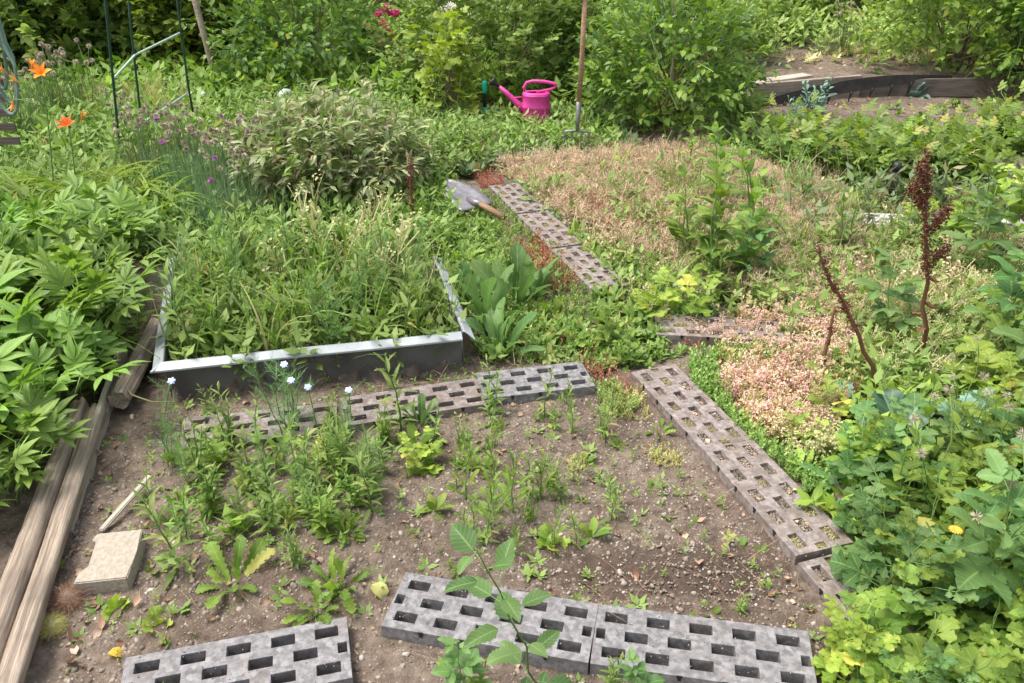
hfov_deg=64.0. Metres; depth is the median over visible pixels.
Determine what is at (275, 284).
bright weed
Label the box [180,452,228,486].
jagged weed
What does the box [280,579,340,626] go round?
jagged weed
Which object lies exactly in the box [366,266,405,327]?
bright weed
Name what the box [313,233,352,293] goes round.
bright weed
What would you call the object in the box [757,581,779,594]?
spoon weed
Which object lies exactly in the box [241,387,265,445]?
leafy weed
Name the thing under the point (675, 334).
grid plate
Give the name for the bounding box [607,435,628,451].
spoon weed
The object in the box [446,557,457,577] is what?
bright weed
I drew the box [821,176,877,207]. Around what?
mullein
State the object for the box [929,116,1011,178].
potato plant
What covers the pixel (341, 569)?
jagged weed
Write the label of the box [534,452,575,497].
grass tuft
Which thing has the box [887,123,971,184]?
potato plant
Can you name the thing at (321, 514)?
bright weed
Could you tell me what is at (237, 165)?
chive clump
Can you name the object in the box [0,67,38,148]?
seed stalks
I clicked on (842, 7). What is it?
shaded shrub
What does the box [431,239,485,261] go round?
jagged weed
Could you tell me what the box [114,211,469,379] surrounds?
weeds
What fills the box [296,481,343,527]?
bright weed
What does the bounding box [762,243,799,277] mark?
bright weed
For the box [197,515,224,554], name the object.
leafy weed
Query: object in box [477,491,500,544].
leafy weed
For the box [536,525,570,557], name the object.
fern leaf weed
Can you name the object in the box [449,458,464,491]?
leafy weed
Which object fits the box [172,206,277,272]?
grass tuft
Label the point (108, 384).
plank
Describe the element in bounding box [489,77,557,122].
watering can
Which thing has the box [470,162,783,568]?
red stonecrop
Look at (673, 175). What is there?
grass tuft
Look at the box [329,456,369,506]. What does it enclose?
bright weed
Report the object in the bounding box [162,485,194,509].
jagged weed
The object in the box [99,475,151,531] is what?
stick
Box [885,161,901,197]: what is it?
peg
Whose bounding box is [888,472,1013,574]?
three leaf plant
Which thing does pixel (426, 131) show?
mint plant
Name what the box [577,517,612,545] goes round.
spoon weed
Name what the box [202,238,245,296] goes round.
bright weed
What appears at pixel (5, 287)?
peony
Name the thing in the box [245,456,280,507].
leafy weed
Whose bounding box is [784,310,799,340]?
leafy weed
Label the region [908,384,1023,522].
wiry weed
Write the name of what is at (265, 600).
leaf litter
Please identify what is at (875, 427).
lobed leaf plant
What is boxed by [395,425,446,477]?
lime weed
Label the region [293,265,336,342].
leafy weed
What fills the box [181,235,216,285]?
bright weed
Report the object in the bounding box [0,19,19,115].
garden hose
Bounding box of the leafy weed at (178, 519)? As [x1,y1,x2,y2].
[159,485,198,544]
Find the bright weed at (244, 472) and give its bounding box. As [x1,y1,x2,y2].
[221,424,269,503]
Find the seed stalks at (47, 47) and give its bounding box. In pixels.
[25,38,103,112]
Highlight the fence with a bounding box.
[847,0,960,15]
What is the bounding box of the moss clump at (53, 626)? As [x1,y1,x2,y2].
[39,609,68,643]
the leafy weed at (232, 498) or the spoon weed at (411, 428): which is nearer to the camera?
the leafy weed at (232, 498)
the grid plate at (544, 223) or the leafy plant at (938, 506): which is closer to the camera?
the leafy plant at (938, 506)
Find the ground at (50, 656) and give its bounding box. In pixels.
[0,0,1023,682]
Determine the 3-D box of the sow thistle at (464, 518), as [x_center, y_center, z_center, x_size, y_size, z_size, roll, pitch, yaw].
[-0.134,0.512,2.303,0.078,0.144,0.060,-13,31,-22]
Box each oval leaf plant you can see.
[594,292,620,348]
[611,321,640,371]
[682,120,703,162]
[722,133,742,169]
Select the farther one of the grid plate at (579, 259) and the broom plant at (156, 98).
the broom plant at (156, 98)
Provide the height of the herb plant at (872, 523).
0.314 m
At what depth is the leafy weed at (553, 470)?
2.56 m
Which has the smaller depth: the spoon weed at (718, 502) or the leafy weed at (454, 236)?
the spoon weed at (718, 502)
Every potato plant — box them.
[738,96,823,155]
[738,112,805,159]
[761,92,843,145]
[767,112,831,165]
[775,126,847,175]
[793,96,846,140]
[795,125,856,173]
[799,119,908,182]
[802,126,887,174]
[804,119,875,160]
[808,91,893,141]
[817,98,905,165]
[836,105,899,134]
[839,117,903,172]
[840,120,904,153]
[844,125,923,185]
[854,125,961,177]
[862,128,938,185]
[869,102,925,138]
[877,114,925,157]
[884,103,954,128]
[887,110,942,143]
[887,113,956,177]
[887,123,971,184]
[912,103,992,138]
[914,104,995,160]
[918,119,982,176]
[928,134,979,180]
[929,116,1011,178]
[937,112,977,142]
[942,116,1023,186]
[953,107,1012,158]
[969,87,1023,138]
[973,91,1023,138]
[980,111,1023,152]
[995,80,1023,124]
[999,114,1023,151]
[1019,80,1023,98]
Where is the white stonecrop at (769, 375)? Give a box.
[646,272,908,467]
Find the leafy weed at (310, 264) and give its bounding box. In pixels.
[294,242,322,296]
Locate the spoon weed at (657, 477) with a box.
[647,476,666,486]
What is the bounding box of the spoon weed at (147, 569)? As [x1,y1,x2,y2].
[144,560,166,573]
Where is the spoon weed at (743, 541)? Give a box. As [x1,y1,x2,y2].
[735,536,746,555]
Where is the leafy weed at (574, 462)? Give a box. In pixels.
[566,450,581,481]
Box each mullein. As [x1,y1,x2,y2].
[583,156,622,172]
[600,143,637,168]
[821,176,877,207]
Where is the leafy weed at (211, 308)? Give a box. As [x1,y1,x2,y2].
[199,293,231,355]
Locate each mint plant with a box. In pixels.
[189,112,223,131]
[193,86,237,104]
[200,91,263,127]
[236,74,278,103]
[278,74,314,101]
[335,88,363,105]
[338,56,369,85]
[346,70,382,96]
[358,86,414,113]
[375,78,413,102]
[391,94,441,123]
[411,114,434,144]
[419,128,448,165]
[419,130,463,179]
[425,111,478,155]
[440,111,496,147]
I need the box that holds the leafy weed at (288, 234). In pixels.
[271,204,309,290]
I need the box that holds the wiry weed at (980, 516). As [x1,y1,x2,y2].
[969,428,1023,637]
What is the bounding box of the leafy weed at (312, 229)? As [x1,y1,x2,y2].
[294,210,346,287]
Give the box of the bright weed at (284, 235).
[270,208,316,280]
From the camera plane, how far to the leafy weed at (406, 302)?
3.13 m
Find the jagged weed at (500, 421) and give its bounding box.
[485,415,509,434]
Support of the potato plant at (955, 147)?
on the ground at (50, 656)
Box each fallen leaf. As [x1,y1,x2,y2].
[108,647,122,656]
[370,581,388,599]
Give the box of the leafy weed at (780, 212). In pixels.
[770,194,789,231]
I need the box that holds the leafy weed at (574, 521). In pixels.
[565,506,589,549]
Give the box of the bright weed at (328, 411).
[319,389,341,435]
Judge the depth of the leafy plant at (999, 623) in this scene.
1.95 m
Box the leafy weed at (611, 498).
[598,469,625,523]
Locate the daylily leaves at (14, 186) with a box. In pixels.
[0,159,124,217]
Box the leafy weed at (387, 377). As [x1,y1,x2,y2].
[373,352,420,446]
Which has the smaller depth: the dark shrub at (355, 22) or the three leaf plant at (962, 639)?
the three leaf plant at (962, 639)
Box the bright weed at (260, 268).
[250,244,271,303]
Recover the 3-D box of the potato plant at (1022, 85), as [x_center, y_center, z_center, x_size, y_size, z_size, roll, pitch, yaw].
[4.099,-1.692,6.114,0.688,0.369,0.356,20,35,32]
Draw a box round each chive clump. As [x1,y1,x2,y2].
[100,105,168,181]
[123,117,200,193]
[143,101,212,162]
[145,118,227,204]
[168,155,237,240]
[184,113,234,188]
[184,117,267,204]
[195,139,273,229]
[216,110,276,181]
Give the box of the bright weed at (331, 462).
[307,437,347,487]
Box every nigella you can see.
[139,219,193,326]
[147,376,177,451]
[148,393,187,470]
[171,429,196,488]
[210,207,244,283]
[218,236,243,315]
[236,346,305,447]
[246,424,267,471]
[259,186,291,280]
[263,358,292,425]
[270,341,308,421]
[274,366,309,431]
[274,438,288,475]
[285,451,312,487]
[292,375,324,428]
[292,478,323,521]
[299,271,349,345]
[336,381,362,420]
[338,392,355,437]
[344,247,372,330]
[354,438,385,488]
[357,425,383,474]
[365,224,392,320]
[396,212,429,293]
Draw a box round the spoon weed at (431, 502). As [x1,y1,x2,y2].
[417,492,453,519]
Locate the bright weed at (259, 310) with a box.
[240,283,273,331]
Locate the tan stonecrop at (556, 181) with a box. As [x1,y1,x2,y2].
[493,124,1023,341]
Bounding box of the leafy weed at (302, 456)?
[280,424,323,487]
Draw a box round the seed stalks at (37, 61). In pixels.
[0,51,69,118]
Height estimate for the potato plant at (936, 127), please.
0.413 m
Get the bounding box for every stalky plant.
[369,35,408,77]
[389,50,428,81]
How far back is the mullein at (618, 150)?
5.44 m
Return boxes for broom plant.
[78,71,107,107]
[120,66,163,108]
[131,68,188,109]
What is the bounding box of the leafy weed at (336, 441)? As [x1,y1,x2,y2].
[320,413,371,486]
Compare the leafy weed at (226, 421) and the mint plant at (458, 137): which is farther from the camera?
the mint plant at (458, 137)
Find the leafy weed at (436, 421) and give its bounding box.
[423,400,443,443]
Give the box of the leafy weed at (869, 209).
[849,164,884,229]
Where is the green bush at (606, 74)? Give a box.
[563,0,791,143]
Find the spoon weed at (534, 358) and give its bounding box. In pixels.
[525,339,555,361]
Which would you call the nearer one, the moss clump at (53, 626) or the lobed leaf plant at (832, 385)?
the moss clump at (53, 626)
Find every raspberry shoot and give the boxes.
[431,636,492,682]
[444,523,572,682]
[618,647,665,682]
[728,215,779,279]
[853,247,923,336]
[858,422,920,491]
[907,501,1023,623]
[938,175,1023,276]
[951,448,1023,603]
[961,250,1023,350]
[989,382,1023,474]
[990,281,1023,390]
[994,233,1023,273]
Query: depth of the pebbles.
2.36 m
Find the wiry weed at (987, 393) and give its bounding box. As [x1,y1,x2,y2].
[930,371,1014,466]
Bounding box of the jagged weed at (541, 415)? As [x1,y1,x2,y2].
[534,412,560,427]
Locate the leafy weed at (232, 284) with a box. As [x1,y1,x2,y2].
[214,263,257,334]
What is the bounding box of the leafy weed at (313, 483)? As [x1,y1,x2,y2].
[300,462,334,498]
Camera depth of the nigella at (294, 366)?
2.84 m
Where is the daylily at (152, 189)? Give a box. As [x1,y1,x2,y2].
[44,109,197,213]
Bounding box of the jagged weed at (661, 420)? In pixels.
[645,418,675,444]
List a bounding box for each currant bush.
[366,0,609,105]
[468,0,723,97]
[574,0,739,47]
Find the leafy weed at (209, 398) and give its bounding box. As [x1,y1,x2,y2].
[195,384,220,414]
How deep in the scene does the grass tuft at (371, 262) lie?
3.54 m
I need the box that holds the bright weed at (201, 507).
[187,467,225,522]
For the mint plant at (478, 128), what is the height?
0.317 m
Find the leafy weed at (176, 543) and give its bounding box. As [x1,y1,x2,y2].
[130,488,199,591]
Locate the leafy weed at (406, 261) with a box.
[384,241,440,332]
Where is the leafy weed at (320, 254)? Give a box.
[312,241,332,289]
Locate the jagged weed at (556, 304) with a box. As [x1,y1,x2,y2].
[535,296,575,323]
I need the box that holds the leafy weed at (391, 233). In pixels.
[376,211,415,288]
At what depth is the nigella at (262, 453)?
2.58 m
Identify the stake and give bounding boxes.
[192,0,217,83]
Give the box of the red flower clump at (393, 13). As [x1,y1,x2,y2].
[363,2,398,65]
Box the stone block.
[74,529,145,594]
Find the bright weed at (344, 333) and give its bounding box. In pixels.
[318,305,368,342]
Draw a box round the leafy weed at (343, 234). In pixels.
[331,212,358,267]
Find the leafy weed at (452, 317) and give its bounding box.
[444,302,460,332]
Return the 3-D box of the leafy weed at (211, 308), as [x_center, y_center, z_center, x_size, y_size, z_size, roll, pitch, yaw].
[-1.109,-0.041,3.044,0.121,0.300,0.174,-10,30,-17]
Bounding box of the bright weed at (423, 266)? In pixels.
[384,250,433,308]
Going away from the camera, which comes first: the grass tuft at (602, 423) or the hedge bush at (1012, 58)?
the grass tuft at (602, 423)
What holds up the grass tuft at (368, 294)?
on the ground at (50, 656)
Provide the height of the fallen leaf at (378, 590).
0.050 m
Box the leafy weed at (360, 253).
[336,219,385,308]
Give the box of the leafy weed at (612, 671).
[597,652,627,682]
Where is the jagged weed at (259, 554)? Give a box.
[195,534,275,612]
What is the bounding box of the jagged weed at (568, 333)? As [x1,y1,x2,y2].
[547,319,592,346]
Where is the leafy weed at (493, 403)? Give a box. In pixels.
[477,354,508,415]
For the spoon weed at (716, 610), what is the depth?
2.12 m
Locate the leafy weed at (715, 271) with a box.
[696,239,732,302]
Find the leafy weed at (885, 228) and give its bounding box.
[857,210,903,263]
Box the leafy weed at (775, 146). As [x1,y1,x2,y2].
[762,138,779,164]
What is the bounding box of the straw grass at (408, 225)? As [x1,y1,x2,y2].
[257,140,922,333]
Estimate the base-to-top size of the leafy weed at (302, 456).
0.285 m
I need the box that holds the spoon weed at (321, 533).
[314,512,364,540]
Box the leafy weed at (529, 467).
[514,444,544,493]
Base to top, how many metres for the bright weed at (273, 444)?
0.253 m
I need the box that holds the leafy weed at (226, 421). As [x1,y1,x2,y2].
[202,381,244,448]
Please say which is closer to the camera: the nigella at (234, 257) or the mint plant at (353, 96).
the nigella at (234, 257)
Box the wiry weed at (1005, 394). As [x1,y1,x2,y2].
[949,335,1023,426]
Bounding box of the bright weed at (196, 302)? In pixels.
[183,286,262,353]
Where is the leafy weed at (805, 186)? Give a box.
[791,158,814,205]
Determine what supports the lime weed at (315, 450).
on the ground at (50, 656)
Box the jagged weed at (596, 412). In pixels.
[592,405,615,418]
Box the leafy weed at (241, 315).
[239,281,274,335]
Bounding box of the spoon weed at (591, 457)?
[576,451,595,466]
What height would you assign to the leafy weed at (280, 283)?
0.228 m
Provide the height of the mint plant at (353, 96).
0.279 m
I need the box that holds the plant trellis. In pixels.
[104,0,193,156]
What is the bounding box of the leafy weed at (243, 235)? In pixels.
[218,193,258,267]
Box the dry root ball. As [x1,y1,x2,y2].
[47,577,92,616]
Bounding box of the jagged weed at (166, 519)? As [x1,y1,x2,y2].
[157,510,186,531]
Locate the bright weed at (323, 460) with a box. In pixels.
[319,434,333,464]
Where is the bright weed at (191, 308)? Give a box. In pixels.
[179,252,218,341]
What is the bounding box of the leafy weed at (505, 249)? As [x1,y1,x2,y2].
[497,228,517,263]
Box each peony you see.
[0,192,60,230]
[0,213,58,302]
[0,228,166,363]
[0,250,31,337]
[0,291,150,438]
[0,383,93,508]
[7,169,161,263]
[8,212,173,318]
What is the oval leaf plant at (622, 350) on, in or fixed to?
on the ground at (50, 656)
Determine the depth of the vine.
6.43 m
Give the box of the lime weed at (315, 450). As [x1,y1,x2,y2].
[296,429,348,469]
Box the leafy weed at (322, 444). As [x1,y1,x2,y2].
[311,424,337,473]
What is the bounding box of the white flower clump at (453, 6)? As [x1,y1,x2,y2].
[409,0,458,40]
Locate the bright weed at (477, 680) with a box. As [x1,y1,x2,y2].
[465,662,486,682]
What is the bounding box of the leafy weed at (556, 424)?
[549,403,560,429]
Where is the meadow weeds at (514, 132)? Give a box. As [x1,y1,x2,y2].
[0,0,1023,651]
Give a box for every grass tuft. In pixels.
[148,232,233,295]
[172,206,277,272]
[194,271,316,350]
[234,252,346,339]
[287,258,362,313]
[332,240,401,311]
[335,239,403,278]
[352,217,454,288]
[395,456,427,481]
[452,415,477,446]
[472,418,512,446]
[488,494,510,512]
[502,485,543,524]
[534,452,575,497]
[592,399,627,436]
[593,384,645,416]
[598,388,623,409]
[601,163,652,190]
[611,194,653,222]
[643,241,722,279]
[644,146,704,185]
[661,154,705,188]
[674,149,744,199]
[760,142,837,199]
[764,200,827,246]
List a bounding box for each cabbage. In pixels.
[817,379,859,406]
[858,389,936,436]
[907,82,929,98]
[937,388,1015,426]
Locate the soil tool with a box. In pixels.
[482,80,486,112]
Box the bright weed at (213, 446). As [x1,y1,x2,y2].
[198,427,237,466]
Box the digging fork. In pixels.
[563,0,589,151]
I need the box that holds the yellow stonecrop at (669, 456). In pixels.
[565,378,842,472]
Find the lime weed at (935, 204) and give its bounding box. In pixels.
[901,178,964,221]
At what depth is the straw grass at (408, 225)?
3.84 m
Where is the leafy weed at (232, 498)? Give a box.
[220,474,255,532]
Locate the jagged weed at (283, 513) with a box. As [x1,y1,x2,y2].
[272,505,309,535]
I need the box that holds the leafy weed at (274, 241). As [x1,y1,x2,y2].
[261,231,297,309]
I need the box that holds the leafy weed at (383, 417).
[372,394,396,442]
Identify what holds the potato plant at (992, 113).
on the ground at (50, 656)
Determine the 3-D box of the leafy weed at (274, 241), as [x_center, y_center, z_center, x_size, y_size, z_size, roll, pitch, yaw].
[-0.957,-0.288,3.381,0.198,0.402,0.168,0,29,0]
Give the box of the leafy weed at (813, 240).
[807,237,831,271]
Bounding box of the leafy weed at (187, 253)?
[174,235,205,302]
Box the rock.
[279,89,291,100]
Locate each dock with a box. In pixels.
[400,393,436,425]
[404,151,417,214]
[453,261,483,301]
[461,263,527,322]
[464,243,551,305]
[465,297,545,354]
[512,256,559,298]
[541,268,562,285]
[809,242,878,387]
[821,306,835,366]
[903,143,954,358]
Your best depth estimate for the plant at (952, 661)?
1.80 m
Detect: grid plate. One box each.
[121,617,353,682]
[180,402,337,451]
[339,378,490,431]
[381,572,598,674]
[476,361,594,406]
[489,183,546,216]
[517,210,581,249]
[551,245,627,298]
[590,604,816,682]
[631,364,749,455]
[654,315,784,347]
[702,439,852,564]
[797,554,927,645]
[835,211,919,230]
[929,217,1023,239]
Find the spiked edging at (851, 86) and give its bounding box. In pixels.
[760,74,952,107]
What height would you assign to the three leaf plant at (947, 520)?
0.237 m
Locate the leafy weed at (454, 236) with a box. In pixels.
[427,210,463,242]
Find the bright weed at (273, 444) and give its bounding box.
[247,412,300,474]
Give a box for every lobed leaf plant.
[806,360,874,429]
[811,587,896,682]
[818,592,900,670]
[836,405,916,467]
[836,417,911,481]
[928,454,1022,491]
[963,410,1022,474]
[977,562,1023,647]
[988,351,1023,439]
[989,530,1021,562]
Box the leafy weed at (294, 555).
[278,519,308,569]
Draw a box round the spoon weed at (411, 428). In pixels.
[393,422,440,459]
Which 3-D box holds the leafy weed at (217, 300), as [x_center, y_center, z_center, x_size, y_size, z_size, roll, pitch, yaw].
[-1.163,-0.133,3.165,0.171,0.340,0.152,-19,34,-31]
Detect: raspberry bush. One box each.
[0,0,142,81]
[0,1,70,68]
[28,0,229,74]
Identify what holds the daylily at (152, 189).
on the ground at (50, 656)
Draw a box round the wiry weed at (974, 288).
[939,286,978,346]
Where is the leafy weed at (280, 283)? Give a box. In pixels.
[272,274,288,310]
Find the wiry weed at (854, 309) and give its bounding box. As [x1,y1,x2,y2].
[852,294,906,328]
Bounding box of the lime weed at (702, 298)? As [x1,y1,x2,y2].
[647,263,721,316]
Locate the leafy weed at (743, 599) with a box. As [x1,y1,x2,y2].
[731,593,749,614]
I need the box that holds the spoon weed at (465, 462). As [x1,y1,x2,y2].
[452,457,467,468]
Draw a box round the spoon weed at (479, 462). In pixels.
[465,455,497,477]
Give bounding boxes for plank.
[70,352,127,532]
[756,73,812,82]
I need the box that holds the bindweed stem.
[117,351,171,402]
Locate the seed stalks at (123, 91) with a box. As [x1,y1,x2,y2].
[92,88,144,134]
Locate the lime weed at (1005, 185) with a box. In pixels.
[965,163,1023,215]
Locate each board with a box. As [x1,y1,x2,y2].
[750,75,862,102]
[859,78,977,96]
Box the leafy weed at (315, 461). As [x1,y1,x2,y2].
[302,439,332,495]
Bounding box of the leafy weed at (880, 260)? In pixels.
[870,245,888,271]
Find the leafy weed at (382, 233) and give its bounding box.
[366,212,403,292]
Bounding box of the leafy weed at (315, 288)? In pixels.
[290,257,336,343]
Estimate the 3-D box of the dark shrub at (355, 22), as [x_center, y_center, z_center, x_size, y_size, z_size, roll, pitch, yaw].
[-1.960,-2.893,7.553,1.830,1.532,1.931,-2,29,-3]
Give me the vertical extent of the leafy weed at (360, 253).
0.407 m
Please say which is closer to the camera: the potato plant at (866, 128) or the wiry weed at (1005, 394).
the wiry weed at (1005, 394)
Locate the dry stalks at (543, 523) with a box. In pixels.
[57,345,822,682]
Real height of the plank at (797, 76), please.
0.025 m
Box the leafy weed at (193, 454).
[176,416,223,491]
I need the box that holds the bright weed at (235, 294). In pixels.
[217,288,241,328]
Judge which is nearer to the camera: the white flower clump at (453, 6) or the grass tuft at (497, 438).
the grass tuft at (497, 438)
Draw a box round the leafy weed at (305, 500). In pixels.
[293,481,327,527]
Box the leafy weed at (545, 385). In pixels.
[531,365,557,417]
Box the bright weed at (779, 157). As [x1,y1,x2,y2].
[765,144,785,168]
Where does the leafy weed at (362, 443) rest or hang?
on the ground at (50, 656)
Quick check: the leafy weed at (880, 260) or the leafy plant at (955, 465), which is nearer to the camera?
the leafy plant at (955, 465)
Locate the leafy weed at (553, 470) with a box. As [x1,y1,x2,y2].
[546,455,561,486]
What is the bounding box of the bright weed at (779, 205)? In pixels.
[772,196,783,224]
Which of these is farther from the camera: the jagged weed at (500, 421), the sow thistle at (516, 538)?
the jagged weed at (500, 421)
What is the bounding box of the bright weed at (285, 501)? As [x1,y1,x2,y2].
[278,463,298,511]
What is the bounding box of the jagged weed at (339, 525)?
[323,508,369,546]
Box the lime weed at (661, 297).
[631,275,681,316]
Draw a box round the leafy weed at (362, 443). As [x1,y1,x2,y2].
[342,420,383,497]
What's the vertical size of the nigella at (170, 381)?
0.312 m
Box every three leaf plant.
[780,400,828,454]
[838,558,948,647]
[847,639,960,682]
[864,409,933,472]
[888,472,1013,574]
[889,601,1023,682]
[917,443,1000,509]
[919,604,993,664]
[928,477,1023,516]
[940,511,1023,541]
[943,334,1023,400]
[943,379,1023,451]
[948,455,1007,487]
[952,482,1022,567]
[956,587,1023,678]
[979,623,1023,682]
[987,546,1012,617]
[991,305,1023,350]
[1013,566,1023,616]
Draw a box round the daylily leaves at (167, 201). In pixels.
[112,172,220,230]
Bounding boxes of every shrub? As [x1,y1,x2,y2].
[113,0,270,79]
[173,0,340,72]
[183,0,401,95]
[208,77,449,231]
[333,0,478,11]
[438,0,589,16]
[665,0,794,63]
[695,0,813,46]
[756,0,876,25]
[764,0,851,37]
[793,0,887,22]
[820,0,868,56]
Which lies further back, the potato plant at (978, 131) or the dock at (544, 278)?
the potato plant at (978, 131)
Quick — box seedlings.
[59,380,824,682]
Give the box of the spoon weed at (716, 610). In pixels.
[689,599,722,618]
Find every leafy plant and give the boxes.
[660,149,710,266]
[685,163,734,275]
[689,145,745,291]
[699,111,737,203]
[728,133,780,238]
[728,168,769,270]
[824,417,892,487]
[873,426,933,539]
[908,374,985,461]
[918,458,964,516]
[926,469,992,530]
[945,162,978,236]
[958,137,1013,252]
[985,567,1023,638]
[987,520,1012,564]
[997,157,1023,237]
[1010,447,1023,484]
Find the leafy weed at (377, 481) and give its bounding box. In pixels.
[349,435,390,499]
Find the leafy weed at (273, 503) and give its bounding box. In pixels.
[245,475,287,540]
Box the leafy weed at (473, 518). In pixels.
[466,500,479,530]
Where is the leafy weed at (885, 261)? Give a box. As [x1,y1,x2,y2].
[865,230,895,272]
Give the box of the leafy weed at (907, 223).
[888,196,923,252]
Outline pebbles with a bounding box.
[58,373,819,682]
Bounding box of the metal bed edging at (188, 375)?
[150,256,475,396]
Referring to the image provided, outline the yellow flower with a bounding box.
[930,525,962,595]
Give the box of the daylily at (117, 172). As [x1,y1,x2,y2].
[0,58,172,213]
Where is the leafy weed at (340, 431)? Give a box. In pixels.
[317,407,359,469]
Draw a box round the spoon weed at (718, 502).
[697,491,723,504]
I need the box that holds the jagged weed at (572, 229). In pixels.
[568,219,591,238]
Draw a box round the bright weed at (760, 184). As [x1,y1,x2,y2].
[755,175,781,205]
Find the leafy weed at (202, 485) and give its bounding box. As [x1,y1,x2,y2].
[189,458,229,522]
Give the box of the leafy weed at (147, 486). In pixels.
[133,464,161,520]
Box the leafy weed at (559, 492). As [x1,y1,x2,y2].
[550,463,570,504]
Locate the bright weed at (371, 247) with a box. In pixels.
[351,214,392,274]
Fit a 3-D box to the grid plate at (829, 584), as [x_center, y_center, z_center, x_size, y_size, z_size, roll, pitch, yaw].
[0.955,0.744,2.078,0.192,0.077,0.520,-9,31,-16]
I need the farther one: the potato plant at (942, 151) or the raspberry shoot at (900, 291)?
the potato plant at (942, 151)
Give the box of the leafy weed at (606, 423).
[593,384,620,441]
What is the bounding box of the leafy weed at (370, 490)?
[345,447,389,524]
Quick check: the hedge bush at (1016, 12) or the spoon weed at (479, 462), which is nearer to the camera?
the spoon weed at (479, 462)
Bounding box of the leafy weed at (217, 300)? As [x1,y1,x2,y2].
[193,265,231,342]
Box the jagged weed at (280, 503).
[256,498,283,521]
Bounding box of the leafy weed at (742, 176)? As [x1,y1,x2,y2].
[733,169,750,188]
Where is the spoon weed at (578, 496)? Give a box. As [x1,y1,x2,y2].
[574,494,589,501]
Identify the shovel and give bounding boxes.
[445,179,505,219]
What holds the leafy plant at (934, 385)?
on the ground at (50, 656)
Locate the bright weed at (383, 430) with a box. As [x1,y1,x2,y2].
[374,414,393,444]
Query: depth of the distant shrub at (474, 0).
10.44 m
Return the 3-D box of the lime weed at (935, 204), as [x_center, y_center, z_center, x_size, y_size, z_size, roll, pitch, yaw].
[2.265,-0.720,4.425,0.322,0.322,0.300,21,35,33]
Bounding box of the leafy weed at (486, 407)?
[478,385,497,426]
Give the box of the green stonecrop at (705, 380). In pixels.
[480,178,945,510]
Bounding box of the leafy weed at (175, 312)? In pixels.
[154,257,206,360]
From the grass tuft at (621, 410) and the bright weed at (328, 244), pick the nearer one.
the grass tuft at (621, 410)
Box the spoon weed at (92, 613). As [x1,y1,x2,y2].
[83,609,104,628]
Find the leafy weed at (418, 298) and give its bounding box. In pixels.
[402,282,433,335]
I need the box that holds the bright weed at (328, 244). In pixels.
[303,232,342,298]
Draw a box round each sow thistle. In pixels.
[430,236,461,282]
[445,447,479,499]
[449,430,471,464]
[451,505,473,526]
[456,432,484,471]
[472,467,506,537]
[480,434,511,482]
[494,449,530,512]
[507,521,525,553]
[525,449,560,498]
[537,506,567,546]
[557,376,575,403]
[562,393,584,433]
[606,477,626,513]
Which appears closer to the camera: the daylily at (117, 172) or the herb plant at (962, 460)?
the herb plant at (962, 460)
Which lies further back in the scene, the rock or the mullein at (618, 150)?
the rock
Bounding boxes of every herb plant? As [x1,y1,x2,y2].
[800,400,907,506]
[828,472,928,518]
[829,522,978,628]
[831,456,943,589]
[832,481,920,542]
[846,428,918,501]
[854,392,967,512]
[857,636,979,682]
[874,494,968,625]
[891,641,990,682]
[903,533,1003,636]
[910,390,1023,463]
[929,535,998,634]
[938,396,1022,509]
[970,431,1023,520]
[970,638,1019,682]
[991,414,1023,470]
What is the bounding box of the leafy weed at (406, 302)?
[386,258,423,337]
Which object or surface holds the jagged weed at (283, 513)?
on the ground at (50, 656)
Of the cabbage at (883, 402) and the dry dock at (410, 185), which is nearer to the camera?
the cabbage at (883, 402)
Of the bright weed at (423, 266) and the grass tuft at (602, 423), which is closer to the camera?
the grass tuft at (602, 423)
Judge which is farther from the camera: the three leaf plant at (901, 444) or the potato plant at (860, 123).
the potato plant at (860, 123)
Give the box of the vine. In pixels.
[400,4,483,123]
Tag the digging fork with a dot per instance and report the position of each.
(581, 60)
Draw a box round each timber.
[0,397,88,659]
[0,403,106,682]
[108,317,158,408]
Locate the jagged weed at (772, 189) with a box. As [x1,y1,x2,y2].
[764,187,788,193]
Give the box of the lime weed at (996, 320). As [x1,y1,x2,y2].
[955,277,1023,373]
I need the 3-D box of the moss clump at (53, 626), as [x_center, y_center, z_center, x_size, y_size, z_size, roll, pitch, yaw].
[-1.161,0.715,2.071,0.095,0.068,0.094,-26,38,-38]
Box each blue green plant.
[785,91,812,118]
[801,71,837,114]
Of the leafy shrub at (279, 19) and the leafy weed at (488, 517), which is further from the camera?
the leafy shrub at (279, 19)
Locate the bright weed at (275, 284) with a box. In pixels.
[269,247,329,320]
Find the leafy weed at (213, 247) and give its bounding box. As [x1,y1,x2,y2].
[208,221,249,288]
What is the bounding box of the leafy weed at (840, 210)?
[822,177,866,249]
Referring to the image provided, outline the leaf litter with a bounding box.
[61,46,1005,682]
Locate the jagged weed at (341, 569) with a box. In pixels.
[299,548,369,613]
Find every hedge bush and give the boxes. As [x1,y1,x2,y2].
[830,0,1023,83]
[864,0,1022,55]
[893,0,1023,95]
[981,0,1023,96]
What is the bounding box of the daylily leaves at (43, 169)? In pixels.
[0,148,133,196]
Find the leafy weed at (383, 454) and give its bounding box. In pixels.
[370,427,394,471]
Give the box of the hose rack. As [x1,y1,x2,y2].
[0,79,20,144]
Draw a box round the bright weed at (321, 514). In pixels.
[307,487,338,532]

